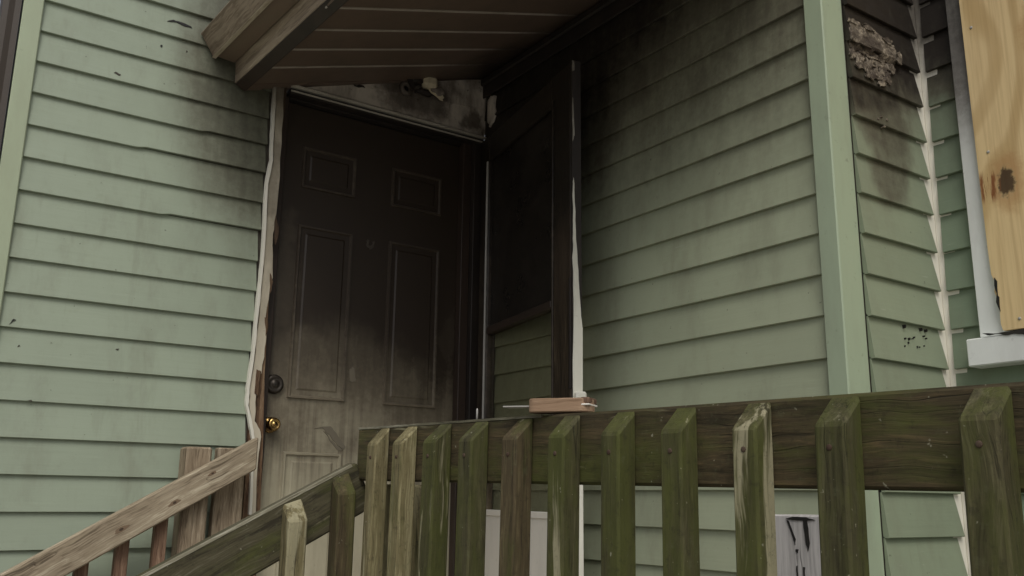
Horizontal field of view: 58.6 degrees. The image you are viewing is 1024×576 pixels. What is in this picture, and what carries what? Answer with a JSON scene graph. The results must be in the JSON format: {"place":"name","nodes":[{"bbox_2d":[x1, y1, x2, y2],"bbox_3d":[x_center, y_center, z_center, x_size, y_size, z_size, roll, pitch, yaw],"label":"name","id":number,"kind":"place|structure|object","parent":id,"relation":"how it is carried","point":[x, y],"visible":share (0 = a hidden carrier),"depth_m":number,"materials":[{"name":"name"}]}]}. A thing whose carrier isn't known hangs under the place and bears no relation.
{"place":"outdoors","nodes":[
{"label":"outdoors","id":0,"kind":"place"},
{"label":"ground","id":1,"kind":"structure","parent":0,"visible":0},
{"bbox_2d":[0,0,485,575],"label":"clapboard wall","id":2,"kind":"structure","parent":1,"relation":"on","point":[142,156],"depth_m":2.82,"materials":[{"name":"wood"}]},
{"bbox_2d":[0,0,21,147],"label":"downspout","id":3,"kind":"object","parent":2,"relation":"attached to","point":[10,10],"depth_m":2.69,"materials":[{"name":"metal"}]},
{"bbox_2d":[256,103,459,575],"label":"front door","id":4,"kind":"structure","parent":2,"relation":"attached to","point":[363,333],"depth_m":3.29,"materials":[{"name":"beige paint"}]},
{"bbox_2d":[275,452,340,575],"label":"door panel","id":5,"kind":"structure","parent":4,"relation":"in","point":[299,469],"depth_m":3.03,"materials":[{"name":"beige paint"}]},
{"bbox_2d":[286,224,352,401],"bbox_3d":[-0.666,0.086,3.186,0.210,0.610,0.010,10,-16,-34],"label":"door panel","id":6,"kind":"structure","parent":4,"relation":"in","point":[321,295],"depth_m":3.18,"materials":[{"name":"beige paint"}]},
{"bbox_2d":[301,146,356,198],"bbox_3d":[-0.660,-0.418,3.302,0.210,0.156,0.010,10,-16,-34],"label":"door panel","id":7,"kind":"structure","parent":4,"relation":"in","point":[322,171],"depth_m":3.30,"materials":[{"name":"beige paint"}]},
{"bbox_2d":[256,103,459,575],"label":"door slab","id":8,"kind":"structure","parent":4,"relation":"in","point":[370,216],"depth_m":3.30,"materials":[{"name":"beige paint"}]},
{"bbox_2d":[387,481,420,484],"bbox_3d":[-0.380,0.908,3.209,0.218,0.622,0.010,10,-16,-34],"label":"door panel","id":9,"kind":"structure","parent":4,"relation":"in","point":[388,482],"depth_m":3.28,"materials":[{"name":"beige paint"}]},
{"bbox_2d":[382,241,439,408],"bbox_3d":[-0.371,0.136,3.386,0.218,0.610,0.010,10,-16,-34],"label":"door panel","id":10,"kind":"structure","parent":4,"relation":"in","point":[411,322],"depth_m":3.38,"materials":[{"name":"beige paint"}]},
{"bbox_2d":[391,167,441,216],"bbox_3d":[-0.365,-0.368,3.502,0.218,0.156,0.010,10,-16,-34],"label":"door panel","id":11,"kind":"structure","parent":4,"relation":"in","point":[412,191],"depth_m":3.50,"materials":[{"name":"beige paint"}]},
{"bbox_2d":[354,77,444,100],"bbox_3d":[-0.417,-0.780,3.453,0.379,0.132,0.052,10,-16,-34],"label":"porch light","id":12,"kind":"object","parent":2,"relation":"attached to","point":[430,87],"visible":0.85,"depth_m":3.50,"materials":[{"name":"black metal"}]},
{"bbox_2d":[201,0,601,90],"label":"porch roof","id":13,"kind":"structure","parent":2,"relation":"attached to","point":[270,44],"depth_m":3.00,"materials":[{"name":"paint"}]},
{"bbox_2d":[136,463,364,575],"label":"stair handrail","id":14,"kind":"object","parent":1,"relation":"on","point":[285,531],"visible":0.87,"depth_m":1.63,"materials":[{"name":"green wood"}]},
{"bbox_2d":[481,0,884,575],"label":"clapboard wall","id":15,"kind":"structure","parent":1,"relation":"on","point":[721,261],"depth_m":2.59,"materials":[{"name":"wood"}]},
{"bbox_2d":[477,60,586,575],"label":"storm door","id":16,"kind":"structure","parent":15,"relation":"attached to","point":[530,250],"depth_m":3.09,"materials":[{"name":"paint"}]},
{"bbox_2d":[841,0,968,575],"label":"clapboard wall","id":17,"kind":"structure","parent":1,"relation":"on","point":[922,533],"depth_m":2.32,"materials":[{"name":"wood"}]},
{"bbox_2d":[914,0,1023,575],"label":"clapboard wall","id":18,"kind":"structure","parent":1,"relation":"on","point":[961,320],"depth_m":2.42,"materials":[{"name":"wood"}]},
{"bbox_2d":[945,0,1023,368],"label":"boarded window","id":19,"kind":"structure","parent":18,"relation":"attached to","point":[986,40],"depth_m":2.30,"materials":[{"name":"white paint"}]},
{"bbox_3d":[0.258,1.491,1.580,1.090,0.830,2.997,10,-16,-34],"label":"porch deck","id":20,"kind":"object","parent":1,"relation":"on","visible":0},
{"bbox_2d":[0,438,257,575],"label":"stair handrail","id":21,"kind":"object","parent":20,"relation":"attached to","point":[182,499],"visible":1,"depth_m":2.62,"materials":[{"name":"brown wood"}]},
{"bbox_2d":[357,382,1023,575],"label":"porch railing","id":22,"kind":"object","parent":20,"relation":"on","point":[841,453],"visible":1,"depth_m":1.09,"materials":[{"name":"green wood"}]},
{"bbox_2d":[503,397,596,413],"bbox_3d":[0.055,0.177,1.361,0.139,0.022,0.040,-5,-14,23],"label":"wood block","id":23,"kind":"object","parent":22,"relation":"on","point":[559,405],"depth_m":1.34,"materials":[{"name":"wood"}]},
{"bbox_2d":[775,514,820,575],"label":"white post","id":24,"kind":"object","parent":20,"relation":"on","point":[798,544],"visible":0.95,"depth_m":1.73,"materials":[{"name":"white wood"}]}
]}

